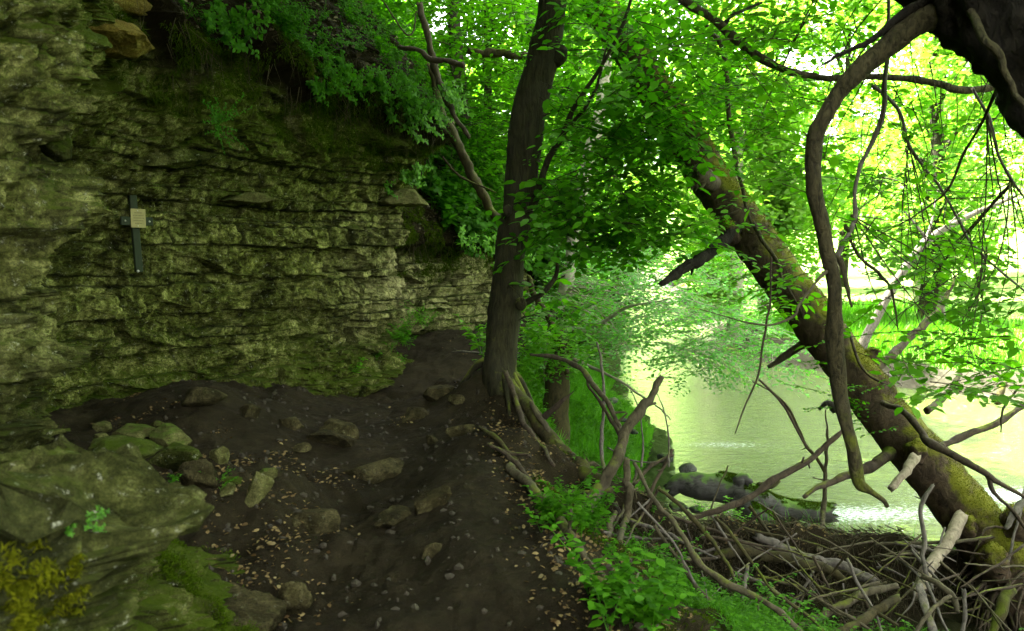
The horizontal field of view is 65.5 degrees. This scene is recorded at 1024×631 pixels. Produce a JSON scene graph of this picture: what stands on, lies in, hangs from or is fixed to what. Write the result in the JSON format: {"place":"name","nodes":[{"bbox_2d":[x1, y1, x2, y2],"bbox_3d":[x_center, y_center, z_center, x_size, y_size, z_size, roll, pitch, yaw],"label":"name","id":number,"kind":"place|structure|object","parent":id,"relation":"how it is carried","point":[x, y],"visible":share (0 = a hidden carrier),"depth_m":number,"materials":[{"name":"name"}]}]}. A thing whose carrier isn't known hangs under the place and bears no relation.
{"place":"outdoors","nodes":[
{"label":"outdoors","id":0,"kind":"place"},
{"bbox_2d":[0,0,554,630],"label":"cliff","id":1,"kind":"structure","parent":0,"point":[72,262],"depth_m":7.01,"materials":[{"name":"stone"}]},
{"bbox_2d":[0,537,91,630],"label":"yellow moss","id":2,"kind":"object","parent":1,"relation":"on","point":[24,589],"visible":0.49,"depth_m":1.98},
{"bbox_2d":[38,133,72,162],"bbox_3d":[-2.195,-0.807,3.810,0.168,0.147,0.112,3,5,29],"label":"rock block","id":3,"kind":"object","parent":1,"relation":"on","point":[58,151],"visible":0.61,"depth_m":3.79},
{"bbox_2d":[64,505,109,539],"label":"herb","id":4,"kind":"object","parent":1,"relation":"on","point":[68,531],"visible":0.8,"depth_m":2.17,"materials":[{"name":"green plant"}]},
{"bbox_2d":[89,19,154,58],"bbox_3d":[-2.892,-2.015,5.840,0.498,0.249,0.706,-2,5,-21],"label":"rock block","id":5,"kind":"object","parent":1,"relation":"on","point":[127,40],"visible":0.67,"depth_m":5.68,"materials":[{"name":"stone"}]},
{"bbox_2d":[113,0,152,15],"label":"rock block","id":6,"kind":"object","parent":1,"relation":"attached to","point":[130,7],"visible":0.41,"depth_m":6.35,"materials":[{"name":"stone"}]},
{"bbox_2d":[120,195,152,271],"bbox_3d":[-3.317,-0.732,7.039,0.066,0.702,0.290,3,6,37],"label":"memorial cross","id":7,"kind":"object","parent":1,"relation":"attached to","point":[137,219],"visible":1,"depth_m":7.03,"materials":[{"name":"metal"}]},
{"bbox_2d":[132,149,217,168],"bbox_3d":[-3.126,-1.443,7.337,0.361,0.190,0.802,3,6,35],"label":"rock block","id":8,"kind":"object","parent":1,"relation":"attached to","point":[178,158],"visible":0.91,"depth_m":7.22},
{"bbox_2d":[202,92,251,153],"bbox_3d":[-2.434,-1.641,6.750,0.317,0.538,0.503,0,5,0],"label":"herb","id":9,"kind":"object","parent":1,"relation":"attached to","point":[216,117],"visible":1,"depth_m":6.83,"materials":[{"name":"green plant"}]},
{"bbox_2d":[202,0,275,59],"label":"herb","id":10,"kind":"object","parent":1,"relation":"on","point":[227,27],"visible":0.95,"depth_m":6.91,"materials":[{"name":"green plant"}]},
{"bbox_2d":[219,192,274,204],"bbox_3d":[-2.780,-1.209,8.243,0.478,0.122,0.554,-4,6,-41],"label":"rock block","id":11,"kind":"object","parent":1,"relation":"on","point":[248,198],"visible":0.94,"depth_m":8.11,"materials":[{"name":"stone"}]},
{"bbox_2d":[100,0,493,285],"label":"hanging moss","id":12,"kind":"object","parent":1,"relation":"hanging from","point":[424,258],"visible":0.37,"depth_m":8.39,"materials":[{"name":"plant"}]},
{"bbox_2d":[104,0,490,285],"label":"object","id":13,"kind":"object","parent":1,"relation":"hanging from","point":[358,54],"visible":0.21,"depth_m":8.64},
{"bbox_2d":[264,0,335,57],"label":"herb","id":14,"kind":"object","parent":1,"relation":"on","point":[291,6],"visible":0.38,"depth_m":7.68,"materials":[{"name":"green plant"}]},
{"bbox_2d":[305,54,364,106],"bbox_3d":[-1.851,-2.450,8.056,1.160,0.638,0.564,2,5,26],"label":"herb","id":15,"kind":"object","parent":1,"relation":"on","point":[347,71],"visible":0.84,"depth_m":8.09,"materials":[{"name":"green plant"}]},
{"bbox_2d":[0,1,735,630],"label":"wall moss","id":16,"kind":"object","parent":1,"relation":"on","point":[184,577],"depth_m":4.77,"materials":[{"name":"plant"}]},
{"bbox_2d":[335,49,439,123],"bbox_3d":[-1.423,-2.497,8.847,1.161,0.682,0.852,-2,5,-24],"label":"herb","id":17,"kind":"object","parent":1,"relation":"on","point":[381,80],"visible":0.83,"depth_m":8.71,"materials":[{"name":"green plant"}]},
{"bbox_2d":[369,0,431,45],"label":"cliff top tree","id":18,"kind":"object","parent":1,"relation":"on","point":[385,14],"visible":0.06,"depth_m":20.42,"materials":[{"name":"green plant"}]},
{"bbox_2d":[378,188,428,206],"bbox_3d":[-1.411,-1.525,10.289,0.674,0.228,0.675,0,5,0],"label":"rock block","id":19,"kind":"object","parent":1,"relation":"on","point":[409,198],"visible":0.84,"depth_m":10.13,"materials":[{"name":"stone"}]},
{"bbox_2d":[383,161,432,199],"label":"herb","id":20,"kind":"object","parent":1,"relation":"on","point":[409,177],"visible":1,"depth_m":9.82,"materials":[{"name":"green plant"}]},
{"bbox_2d":[388,300,446,332],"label":"herb","id":21,"kind":"object","parent":1,"relation":"on","point":[415,315],"visible":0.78,"depth_m":10.84,"materials":[{"name":"green plant"}]},
{"bbox_2d":[397,45,465,68],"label":"stick","id":22,"kind":"object","parent":1,"relation":"attached to","point":[436,60],"visible":1,"depth_m":9.18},
{"bbox_2d":[395,79,469,143],"bbox_3d":[-0.963,-2.380,9.414,0.926,0.755,0.972,0,5,0],"label":"herb","id":23,"kind":"object","parent":1,"relation":"on","point":[458,103],"visible":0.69,"depth_m":9.34,"materials":[{"name":"green plant"}]},
{"bbox_2d":[377,0,538,123],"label":"cliff top tree","id":24,"kind":"object","parent":1,"relation":"on","point":[438,34],"visible":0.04,"depth_m":28.11,"materials":[{"name":"green plant"}]},
{"bbox_2d":[425,62,499,223],"bbox_3d":[-0.593,-2.165,10.169,1.100,2.154,0.183,1,5,12],"label":"stick","id":25,"kind":"object","parent":1,"relation":"on","point":[472,175],"visible":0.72,"depth_m":10.14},
{"bbox_2d":[458,224,535,268],"bbox_3d":[-0.208,-1.039,11.721,1.219,0.739,0.662,0,5,0],"label":"herb","id":26,"kind":"object","parent":1,"relation":"on","point":[486,247],"visible":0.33,"depth_m":11.60,"materials":[{"name":"green plant"}]},
{"bbox_2d":[44,131,1023,630],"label":"ground","id":27,"kind":"structure","parent":0,"point":[364,561],"depth_m":5.66,"materials":[{"name":"soil"}]},
{"bbox_2d":[87,435,164,458],"bbox_3d":[-1.821,0.633,3.746,0.354,0.118,0.269,0,5,0],"label":"boulder","id":28,"kind":"object","parent":27,"relation":"on","point":[148,448],"visible":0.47,"depth_m":3.71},
{"bbox_2d":[112,423,154,438],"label":"rock","id":29,"kind":"object","parent":27,"relation":"on","point":[143,431],"visible":0.91,"depth_m":5.74,"materials":[{"name":"stone"}]},
{"bbox_2d":[149,423,191,449],"bbox_3d":[-2.466,0.891,5.740,0.299,0.201,0.229,0,5,0],"label":"rock","id":30,"kind":"object","parent":27,"relation":"on","point":[165,434],"visible":0.65,"depth_m":5.71,"materials":[{"name":"stone"}]},
{"bbox_2d":[147,442,201,472],"bbox_3d":[-2.255,0.980,5.416,0.403,0.213,0.243,1,5,12],"label":"rock","id":31,"kind":"object","parent":27,"relation":"on","point":[173,456],"visible":0.76,"depth_m":5.30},
{"bbox_2d":[177,459,218,487],"bbox_3d":[-1.797,0.925,4.550,0.202,0.188,0.189,3,5,30],"label":"rock","id":32,"kind":"object","parent":27,"relation":"on","point":[207,475],"visible":0.88,"depth_m":4.51,"materials":[{"name":"stone"}]},
{"bbox_2d":[182,387,227,406],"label":"rock","id":33,"kind":"object","parent":27,"relation":"on","point":[199,396],"visible":1,"depth_m":6.17,"materials":[{"name":"stone"}]},
{"bbox_2d":[209,446,229,464],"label":"rock","id":34,"kind":"object","parent":27,"relation":"on","point":[220,455],"visible":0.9,"depth_m":4.88,"materials":[{"name":"stone"}]},
{"bbox_2d":[240,403,260,417],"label":"rock","id":35,"kind":"object","parent":27,"relation":"on","point":[252,410],"visible":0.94,"depth_m":6.31,"materials":[{"name":"stone"}]},
{"bbox_2d":[222,587,288,630],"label":"flat rock","id":36,"kind":"object","parent":27,"relation":"on","point":[267,611],"visible":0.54,"depth_m":3.52,"materials":[{"name":"stone"}]},
{"bbox_2d":[245,471,274,507],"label":"rock","id":37,"kind":"object","parent":27,"relation":"on","point":[260,486],"visible":0.98,"depth_m":4.53,"materials":[{"name":"stone"}]},
{"bbox_2d":[278,581,312,614],"bbox_3d":[-1.019,1.330,3.755,0.157,0.169,0.125,-4,6,-40],"label":"flat rock","id":38,"kind":"object","parent":27,"relation":"on","point":[297,596],"visible":0.82,"depth_m":3.72,"materials":[{"name":"stone"}]},
{"bbox_2d":[290,508,340,533],"bbox_3d":[-1.184,1.190,4.680,0.371,0.119,0.259,2,5,26],"label":"rock","id":39,"kind":"object","parent":27,"relation":"on","point":[319,520],"visible":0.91,"depth_m":4.59,"materials":[{"name":"stone"}]},
{"bbox_2d":[307,429,356,447],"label":"rock","id":40,"kind":"object","parent":27,"relation":"on","point":[327,437],"visible":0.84,"depth_m":6.35,"materials":[{"name":"stone"}]},
{"bbox_2d":[319,418,358,438],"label":"rock","id":41,"kind":"object","parent":27,"relation":"on","point":[343,427],"visible":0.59,"depth_m":6.57,"materials":[{"name":"stone"}]},
{"bbox_2d":[343,457,404,483],"bbox_3d":[-1.011,1.162,5.994,0.348,0.154,0.479,2,5,23],"label":"rock","id":42,"kind":"object","parent":27,"relation":"on","point":[375,472],"visible":0.95,"depth_m":5.86,"materials":[{"name":"stone"}]},
{"bbox_2d":[173,0,587,301],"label":"hillside herbs","id":43,"kind":"object","parent":27,"relation":"on","point":[453,202],"visible":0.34,"depth_m":12.43,"materials":[{"name":"green plant"}]},
{"bbox_2d":[374,505,411,528],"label":"rock","id":44,"kind":"object","parent":27,"relation":"on","point":[392,516],"visible":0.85,"depth_m":4.72,"materials":[{"name":"stone"}]},
{"bbox_2d":[372,321,416,363],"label":"herb","id":45,"kind":"object","parent":27,"relation":"on","point":[403,337],"visible":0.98,"depth_m":10.22,"materials":[{"name":"green plant"}]},
{"bbox_2d":[85,334,709,630],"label":"gravel","id":46,"kind":"structure","parent":27,"relation":"on","point":[448,575],"depth_m":4.64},
{"bbox_2d":[402,407,429,422],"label":"rock","id":47,"kind":"object","parent":27,"relation":"on","point":[413,413],"visible":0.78,"depth_m":7.22,"materials":[{"name":"stone"}]},
{"bbox_2d":[414,485,451,514],"bbox_3d":[-0.486,1.129,4.838,0.234,0.173,0.134,-2,5,-18],"label":"rock","id":48,"kind":"object","parent":27,"relation":"on","point":[428,501],"visible":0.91,"depth_m":4.79,"materials":[{"name":"stone"}]},
{"bbox_2d":[423,384,454,401],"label":"rock","id":49,"kind":"object","parent":27,"relation":"on","point":[434,393],"visible":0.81,"depth_m":7.62,"materials":[{"name":"stone"}]},
{"bbox_2d":[416,2,470,138],"bbox_3d":[-0.836,-2.916,9.419,0.786,1.683,0.137,3,6,33],"label":"stick","id":50,"kind":"object","parent":27,"relation":"on","point":[434,67],"visible":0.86,"depth_m":9.45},
{"bbox_2d":[445,424,475,437],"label":"rock","id":51,"kind":"object","parent":27,"relation":"on","point":[459,430],"visible":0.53,"depth_m":6.62,"materials":[{"name":"stone"}]},
{"bbox_2d":[383,0,575,246],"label":"slope tree","id":52,"kind":"object","parent":27,"relation":"on","point":[454,48],"visible":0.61,"depth_m":12.90,"materials":[{"name":"green plant"}]},
{"bbox_2d":[466,47,527,59],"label":"stick","id":53,"kind":"object","parent":52,"relation":"attached to","point":[486,52],"visible":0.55,"depth_m":11.97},
{"bbox_2d":[90,340,893,630],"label":"leaf litter","id":54,"kind":"object","parent":27,"relation":"on","point":[562,591],"visible":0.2,"depth_m":4.52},
{"bbox_2d":[412,0,596,227],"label":"tree foliage","id":55,"kind":"object","parent":27,"relation":"on","point":[483,26],"visible":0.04,"depth_m":18.99,"materials":[{"name":"green plant"}]},
{"bbox_2d":[455,287,597,384],"bbox_3d":[0.132,0.238,8.650,1.490,1.054,1.729,0,5,0],"label":"herb","id":56,"kind":"object","parent":27,"relation":"on","point":[473,338],"visible":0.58,"depth_m":8.61,"materials":[{"name":"green plant"}]},
{"bbox_2d":[503,370,555,466],"bbox_3d":[0.105,0.807,6.510,0.109,0.546,1.338,-1,5,-16],"label":"root","id":57,"kind":"object","parent":27,"relation":"on","point":[519,411],"visible":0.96,"depth_m":6.58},
{"bbox_2d":[527,275,569,374],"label":"stick","id":58,"kind":"object","parent":27,"relation":"on","point":[566,371],"visible":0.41,"depth_m":9.14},
{"bbox_2d":[504,461,605,575],"bbox_3d":[0.195,1.201,4.861,0.183,0.299,1.628,-1,5,-17],"label":"stick","id":59,"kind":"object","parent":27,"relation":"on","point":[519,476],"visible":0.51,"depth_m":5.08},
{"bbox_2d":[467,0,653,297],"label":"tree foliage","id":60,"kind":"object","parent":27,"relation":"on","point":[569,35],"visible":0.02,"depth_m":21.87,"materials":[{"name":"green plant"}]},
{"bbox_2d":[520,466,601,538],"bbox_3d":[0.271,1.077,4.573,0.446,0.346,0.464,2,5,20],"label":"herb","id":61,"kind":"object","parent":27,"relation":"on","point":[546,514],"visible":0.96,"depth_m":4.58,"materials":[{"name":"green plant"}]},
{"bbox_2d":[509,385,614,499],"bbox_3d":[0.342,1.015,6.703,0.170,0.668,1.780,-2,5,-25],"label":"root","id":62,"kind":"object","parent":27,"relation":"on","point":[583,471],"visible":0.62,"depth_m":6.69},
{"bbox_2d":[519,301,617,445],"bbox_3d":[0.708,0.825,10.203,1.283,2.008,1.696,1,5,13],"label":"mossy stump tree","id":63,"kind":"object","parent":27,"relation":"on","point":[557,386],"visible":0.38,"depth_m":10.26,"materials":[{"name":"green plant"}]},
{"bbox_2d":[529,353,627,428],"bbox_3d":[0.603,0.679,7.148,0.160,0.591,1.316,-3,6,-35],"label":"stick","id":64,"kind":"object","parent":27,"relation":"on","point":[589,379],"visible":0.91,"depth_m":6.98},
{"bbox_2d":[542,480,622,536],"bbox_3d":[0.422,1.164,4.806,0.493,0.356,0.551,0,5,0],"label":"herb","id":65,"kind":"object","parent":27,"relation":"on","point":[596,513],"visible":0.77,"depth_m":4.75,"materials":[{"name":"green plant"}]},
{"bbox_2d":[458,0,763,441],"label":"riverside tree","id":66,"kind":"object","parent":27,"relation":"on","point":[525,187],"visible":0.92,"depth_m":7.22,"materials":[{"name":"green plant"}]},
{"bbox_2d":[562,374,664,524],"bbox_3d":[0.575,0.955,5.717,0.589,0.894,1.737,2,5,26],"label":"stick","id":67,"kind":"object","parent":27,"relation":"on","point":[634,418],"visible":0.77,"depth_m":6.06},
{"bbox_2d":[472,0,757,350],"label":"slope tree","id":68,"kind":"object","parent":27,"relation":"on","point":[587,71],"visible":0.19,"depth_m":16.09,"materials":[{"name":"green plant"}]},
{"bbox_2d":[541,521,695,630],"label":"herb","id":69,"kind":"object","parent":27,"relation":"on","point":[645,603],"visible":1,"depth_m":3.47,"materials":[{"name":"green plant"}]},
{"bbox_2d":[562,0,677,300],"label":"broadleaf tree","id":70,"kind":"object","parent":27,"relation":"on","point":[637,181],"depth_m":48.25,"materials":[{"name":"green plant"}]},
{"bbox_2d":[610,457,637,559],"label":"stick","id":71,"kind":"object","parent":27,"relation":"on","point":[630,489],"visible":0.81,"depth_m":5.85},
{"bbox_2d":[517,48,829,419],"bbox_3d":[2.273,-1.950,11.550,4.630,6.676,5.358,0,5,0],"label":"birch tree","id":72,"kind":"object","parent":27,"relation":"on","point":[704,353],"visible":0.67,"depth_m":10.64,"materials":[{"name":"green plant"}]},
{"bbox_2d":[623,0,808,296],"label":"broadleaf tree","id":73,"kind":"object","parent":27,"relation":"on","point":[708,68],"depth_m":44.66,"materials":[{"name":"green plant"}]},
{"bbox_2d":[633,462,803,630],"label":"stick","id":74,"kind":"object","parent":27,"relation":"on","point":[721,580],"visible":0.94,"depth_m":4.91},
{"bbox_2d":[652,47,850,342],"bbox_3d":[7.691,-3.817,27.285,6.404,10.222,5.726,-3,6,-34],"label":"broadleaf tree","id":75,"kind":"object","parent":27,"relation":"on","point":[779,206],"visible":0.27,"depth_m":26.24,"materials":[{"name":"green plant"}]},
{"bbox_2d":[663,470,839,523],"bbox_3d":[2.700,2.212,9.027,1.976,0.754,0.835,1,5,14],"label":"fallen log","id":76,"kind":"object","parent":27,"relation":"on","point":[703,486],"visible":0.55,"depth_m":9.13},
{"bbox_2d":[712,532,796,595],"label":"stick","id":77,"kind":"object","parent":27,"relation":"on","point":[782,541],"visible":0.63,"depth_m":5.85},
{"bbox_2d":[699,534,821,560],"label":"stick","id":78,"kind":"object","parent":77,"relation":"on","point":[748,543],"visible":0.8,"depth_m":5.91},
{"bbox_2d":[520,328,1023,630],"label":"ground herbs","id":79,"kind":"object","parent":27,"relation":"on","point":[780,626],"visible":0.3,"depth_m":5.26,"materials":[{"name":"green plant"}]},
{"bbox_2d":[637,501,695,583],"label":"stick","id":80,"kind":"object","parent":79,"relation":"on","point":[667,535],"visible":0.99,"depth_m":5.10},
{"bbox_2d":[653,524,719,603],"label":"stick","id":81,"kind":"object","parent":79,"relation":"on","point":[672,551],"visible":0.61,"depth_m":5.27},
{"bbox_2d":[658,488,737,583],"bbox_3d":[1.346,1.516,5.599,0.196,0.494,0.704,-4,6,-38],"label":"stick","id":82,"kind":"object","parent":79,"relation":"on","point":[697,523],"visible":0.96,"depth_m":5.60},
{"bbox_2d":[714,515,775,596],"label":"stick","id":83,"kind":"object","parent":79,"relation":"on","point":[733,537],"visible":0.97,"depth_m":5.53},
{"bbox_2d":[915,583,937,630],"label":"stick","id":84,"kind":"object","parent":79,"relation":"on","point":[924,605],"visible":0.91,"depth_m":5.36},
{"bbox_2d":[668,0,879,313],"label":"broadleaf tree","id":85,"kind":"object","parent":27,"relation":"on","point":[806,254],"visible":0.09,"depth_m":31.38,"materials":[{"name":"green plant"}]},
{"bbox_2d":[580,452,983,630],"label":"brush debris","id":86,"kind":"object","parent":27,"relation":"on","point":[804,525],"visible":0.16,"depth_m":6.33,"materials":[{"name":"wood"}]},
{"bbox_2d":[529,400,599,466],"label":"stick","id":87,"kind":"object","parent":86,"relation":"on","point":[541,420],"visible":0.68,"depth_m":6.82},
{"bbox_2d":[596,342,605,468],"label":"stick","id":88,"kind":"object","parent":86,"relation":"on","point":[601,441],"visible":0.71,"depth_m":6.85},
{"bbox_2d":[712,544,846,584],"bbox_3d":[2.044,1.898,6.125,0.994,0.254,0.157,1,5,12],"label":"log","id":89,"kind":"object","parent":86,"relation":"on","point":[752,552],"visible":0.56,"depth_m":6.11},
{"bbox_2d":[752,533,877,583],"bbox_3d":[2.339,1.872,6.177,0.931,0.311,0.129,2,5,23],"label":"log","id":90,"kind":"object","parent":86,"relation":"on","point":[832,562],"visible":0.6,"depth_m":6.12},
{"bbox_2d":[812,409,828,553],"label":"stick","id":91,"kind":"object","parent":86,"relation":"on","point":[823,508],"visible":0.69,"depth_m":6.97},
{"bbox_2d":[920,573,959,612],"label":"stick","id":92,"kind":"object","parent":86,"relation":"on","point":[943,588],"visible":0.98,"depth_m":5.57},
{"bbox_2d":[565,0,1023,630],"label":"leaning tree","id":93,"kind":"object","parent":27,"relation":"on","point":[921,458],"visible":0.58,"depth_m":6.80,"materials":[{"name":"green plant"}]},
{"bbox_2d":[695,430,841,518],"bbox_3d":[1.976,1.199,6.006,1.294,0.624,0.111,-1,5,-15],"label":"stick","id":94,"kind":"object","parent":93,"relation":"on","point":[766,484],"visible":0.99,"depth_m":5.98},
{"bbox_2d":[874,535,991,545],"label":"stick","id":95,"kind":"object","parent":93,"relation":"on","point":[937,541],"visible":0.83,"depth_m":6.22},
{"bbox_2d":[783,536,821,597],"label":"stick","id":96,"kind":"object","parent":27,"relation":"on","point":[789,548],"visible":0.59,"depth_m":5.89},
{"bbox_2d":[742,526,872,561],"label":"stick","id":97,"kind":"object","parent":96,"relation":"on","point":[776,535],"visible":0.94,"depth_m":5.97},
{"bbox_2d":[627,0,1023,507],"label":"overhanging tree","id":98,"kind":"object","parent":27,"relation":"on","point":[985,38],"visible":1,"depth_m":4.97,"materials":[{"name":"green plant"}]},
{"bbox_2d":[756,0,919,286],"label":"broadleaf tree","id":99,"kind":"object","parent":27,"relation":"on","point":[827,37],"visible":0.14,"depth_m":44.80,"materials":[{"name":"green plant"}]},
{"bbox_2d":[831,594,900,630],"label":"stick","id":100,"kind":"object","parent":27,"relation":"on","point":[870,614],"visible":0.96,"depth_m":5.26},
{"bbox_2d":[744,294,1023,371],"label":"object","id":101,"kind":"object","parent":27,"relation":"on","point":[848,312],"visible":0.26,"depth_m":21.55,"materials":[{"name":"green plant"}]},
{"bbox_2d":[853,530,926,592],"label":"stick","id":102,"kind":"object","parent":27,"relation":"on","point":[903,549],"visible":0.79,"depth_m":5.88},
{"bbox_2d":[868,566,989,622],"bbox_3d":[2.980,2.002,5.705,0.797,0.303,0.067,2,5,22],"label":"stick","id":103,"kind":"object","parent":102,"relation":"on","point":[896,581],"visible":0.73,"depth_m":5.76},
{"bbox_2d":[916,573,959,599],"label":"stick","id":104,"kind":"object","parent":103,"relation":"on","point":[949,577],"visible":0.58,"depth_m":5.83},
{"bbox_2d":[914,484,934,589],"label":"stick","id":105,"kind":"object","parent":104,"relation":"on","point":[922,526],"visible":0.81,"depth_m":5.88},
{"bbox_2d":[822,0,1020,320],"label":"broadleaf tree","id":106,"kind":"object","parent":27,"relation":"on","point":[936,50],"visible":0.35,"depth_m":23.16,"materials":[{"name":"green plant"}]},
{"bbox_2d":[822,1,1023,301],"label":"broadleaf tree","id":107,"kind":"object","parent":27,"relation":"on","point":[896,120],"visible":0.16,"depth_m":33.02,"materials":[{"name":"green plant"}]},
{"bbox_2d":[847,24,1019,229],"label":"broadleaf tree","id":108,"kind":"object","parent":27,"relation":"on","point":[967,97],"visible":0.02,"depth_m":61.69,"materials":[{"name":"green plant"}]},
{"bbox_2d":[859,182,1015,348],"bbox_3d":[10.489,-0.862,19.862,4.257,4.955,0.625,-1,5,-9],"label":"bare tree","id":109,"kind":"object","parent":27,"relation":"on","point":[864,340],"visible":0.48,"depth_m":19.46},
{"bbox_2d":[944,70,1023,233],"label":"broadleaf tree","id":110,"kind":"object","parent":27,"relation":"on","point":[1018,226],"visible":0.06,"depth_m":42.00,"materials":[{"name":"green plant"}]},
{"bbox_2d":[429,0,1005,178],"label":"sky","id":111,"kind":"structure","parent":0,"point":[826,58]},
{"bbox_2d":[517,325,955,630],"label":"grass","id":112,"kind":"structure","parent":0,"point":[592,447],"depth_m":11.12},
{"bbox_2d":[797,582,899,628],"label":"stick","id":113,"kind":"object","parent":112,"relation":"on","point":[848,602],"visible":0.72,"depth_m":5.48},
{"bbox_2d":[609,271,1023,545],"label":"water","id":114,"kind":"structure","parent":0,"point":[763,443],"depth_m":13.38,"materials":[{"name":"liquid"}]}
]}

